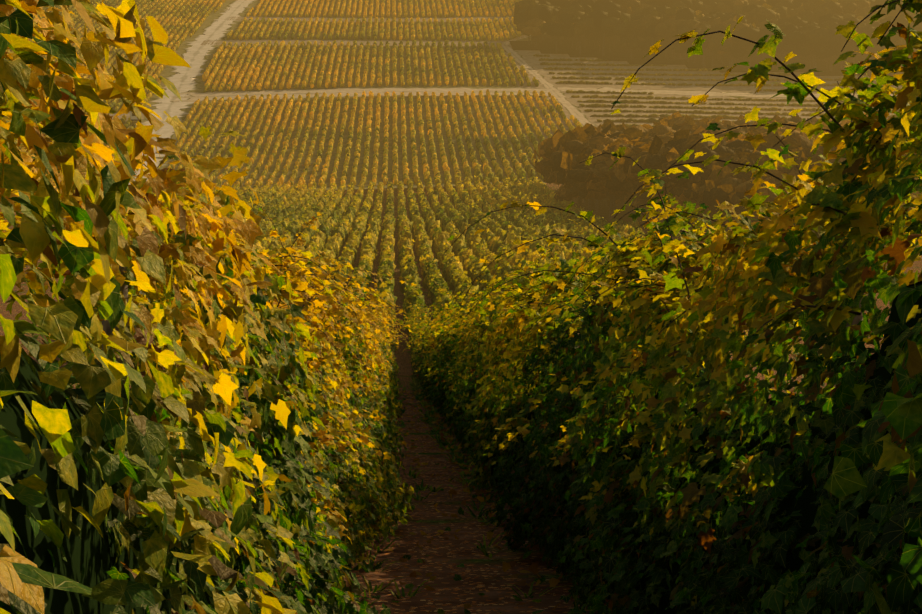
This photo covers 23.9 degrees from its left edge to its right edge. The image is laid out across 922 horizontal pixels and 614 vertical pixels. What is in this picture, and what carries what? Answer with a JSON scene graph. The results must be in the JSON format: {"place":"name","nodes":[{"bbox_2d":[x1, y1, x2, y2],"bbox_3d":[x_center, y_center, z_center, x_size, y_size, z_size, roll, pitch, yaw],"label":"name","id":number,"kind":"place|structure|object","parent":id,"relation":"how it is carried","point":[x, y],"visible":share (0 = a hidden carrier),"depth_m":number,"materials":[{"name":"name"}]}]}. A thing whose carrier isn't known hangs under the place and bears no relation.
{"place":"outdoors","nodes":[
{"label":"outdoors","id":0,"kind":"place"},
{"bbox_2d":[10,112,143,121],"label":"service lane","id":1,"kind":"structure","parent":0,"point":[121,115],"depth_m":675.77,"materials":[{"name":"soil"}]},
{"bbox_2d":[65,0,257,220],"bbox_3d":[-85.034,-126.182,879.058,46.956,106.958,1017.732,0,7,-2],"label":"dirt road","id":2,"kind":"structure","parent":0,"point":[183,78],"depth_m":765.85,"materials":[{"name":"beige soil"}]},
{"bbox_2d":[201,39,511,46],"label":"service lane","id":3,"kind":"structure","parent":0,"point":[239,42],"depth_m":843.79,"materials":[{"name":"soil"}]},
{"bbox_2d":[170,87,556,101],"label":"service lane","id":4,"kind":"structure","parent":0,"point":[201,96],"depth_m":712.00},
{"bbox_2d":[228,16,511,21],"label":"service lane","id":5,"kind":"structure","parent":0,"point":[343,19],"depth_m":926.66,"materials":[{"name":"soil"}]},
{"bbox_2d":[0,183,921,613],"bbox_3d":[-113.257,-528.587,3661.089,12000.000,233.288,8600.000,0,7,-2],"label":"ground","id":6,"kind":"structure","parent":0,"point":[488,577],"depth_m":16.79,"materials":[{"name":"soil"}]},
{"bbox_2d":[5,0,225,191],"bbox_3d":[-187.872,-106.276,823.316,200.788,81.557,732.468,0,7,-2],"label":"vines","id":7,"kind":"object","parent":6,"relation":"on","point":[161,4],"visible":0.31,"depth_m":884.60,"materials":[{"name":"yellow plant"}]},
{"bbox_2d":[102,265,129,389],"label":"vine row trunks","id":8,"kind":"object","parent":6,"relation":"on","point":[108,331],"depth_m":6.45,"materials":[{"name":"brown wood"}]},
{"bbox_2d":[0,353,356,613],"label":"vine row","id":9,"kind":"object","parent":6,"relation":"on","point":[92,552],"visible":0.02,"depth_m":3.86,"materials":[{"name":"green plant"}]},
{"bbox_2d":[238,196,420,535],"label":"vine canes","id":10,"kind":"object","parent":9,"relation":"attached to","point":[392,338],"visible":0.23,"depth_m":14.43,"materials":[{"name":"brown plant"}]},
{"bbox_2d":[0,0,415,613],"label":"vine leaves","id":11,"kind":"object","parent":10,"relation":"on","point":[236,380],"visible":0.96,"depth_m":4.31,"materials":[{"name":"yellow plant"}]},
{"bbox_2d":[4,0,545,189],"bbox_3d":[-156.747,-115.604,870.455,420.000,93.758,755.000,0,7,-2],"label":"parcel sward","id":12,"kind":"structure","parent":6,"relation":"on","point":[207,22],"depth_m":687.74,"materials":[{"name":"green plant"}]},
{"bbox_2d":[205,0,525,73],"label":"vines","id":13,"kind":"object","parent":6,"relation":"on","point":[253,49],"visible":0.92,"depth_m":852.95,"materials":[{"name":"yellow plant"}]},
{"bbox_2d":[152,174,587,222],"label":"grapevines","id":14,"kind":"object","parent":6,"relation":"on","point":[488,196],"visible":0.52,"depth_m":436.88,"materials":[{"name":"green plant"}]},
{"bbox_2d":[167,67,582,189],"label":"vines","id":15,"kind":"object","parent":6,"relation":"on","point":[508,169],"visible":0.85,"depth_m":625.54,"materials":[{"name":"yellow plant"}]},
{"bbox_2d":[125,207,644,262],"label":"grapevines","id":16,"kind":"object","parent":6,"relation":"on","point":[336,230],"visible":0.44,"depth_m":300.08,"materials":[{"name":"green plant"}]},
{"bbox_2d":[66,239,706,371],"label":"grapevines","id":17,"kind":"object","parent":6,"relation":"on","point":[461,270],"visible":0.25,"depth_m":207.42,"materials":[{"name":"green plant"}]},
{"bbox_2d":[338,377,569,606],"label":"aisle grass tufts","id":18,"kind":"object","parent":6,"relation":"on","point":[413,383],"visible":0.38,"depth_m":21.20,"materials":[{"name":"green plant"}]},
{"bbox_2d":[352,389,562,613],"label":"fallen leaves","id":19,"kind":"object","parent":6,"relation":"on","point":[533,568],"visible":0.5,"depth_m":18.69,"materials":[{"name":"brown plant"}]},
{"bbox_2d":[391,0,921,613],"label":"vine row leaves","id":20,"kind":"object","parent":6,"relation":"on","point":[759,274],"visible":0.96,"depth_m":6.93,"materials":[{"name":"green plant"}]},
{"bbox_2d":[428,281,921,613],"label":"vine row","id":21,"kind":"object","parent":6,"relation":"on","point":[806,498],"depth_m":6.72,"materials":[{"name":"green plant"}]},
{"bbox_2d":[553,189,904,233],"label":"tree belt floor","id":22,"kind":"structure","parent":6,"relation":"on","point":[604,212],"depth_m":398.26,"materials":[{"name":"brown soil"}]},
{"bbox_2d":[634,261,862,386],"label":"vine trunks","id":23,"kind":"object","parent":6,"relation":"on","point":[857,319],"depth_m":6.51,"materials":[{"name":"brown wood"}]},
{"bbox_2d":[502,35,595,126],"bbox_3d":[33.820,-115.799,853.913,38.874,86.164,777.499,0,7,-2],"label":"track","id":24,"kind":"structure","parent":0,"point":[582,119],"depth_m":725.85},
{"bbox_2d":[499,41,910,138],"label":"field","id":25,"kind":"structure","parent":0,"point":[531,60],"depth_m":728.90,"materials":[{"name":"green plant"}]},
{"bbox_2d":[533,54,909,127],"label":"vineyard rows","id":26,"kind":"object","parent":25,"relation":"on","point":[693,115],"visible":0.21,"depth_m":699.07,"materials":[{"name":"green plant"}]},
{"bbox_2d":[509,34,912,78],"bbox_3d":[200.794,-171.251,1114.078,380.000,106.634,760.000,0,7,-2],"label":"vineyard","id":27,"kind":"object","parent":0,"point":[617,53],"depth_m":806.76,"materials":[{"name":"plant"}]},
{"bbox_2d":[513,0,921,74],"bbox_3d":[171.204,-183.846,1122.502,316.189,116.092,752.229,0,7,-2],"label":"forest","id":28,"kind":"object","parent":27,"relation":"on","point":[807,27],"materials":[{"name":"plant"}]},
{"bbox_2d":[529,111,921,233],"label":"tree belt","id":29,"kind":"object","parent":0,"point":[663,144],"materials":[{"name":"plant"}]},
{"bbox_2d":[557,86,917,98],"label":"cross track","id":30,"kind":"object","parent":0,"point":[713,94],"visible":0.56,"depth_m":717.75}
]}

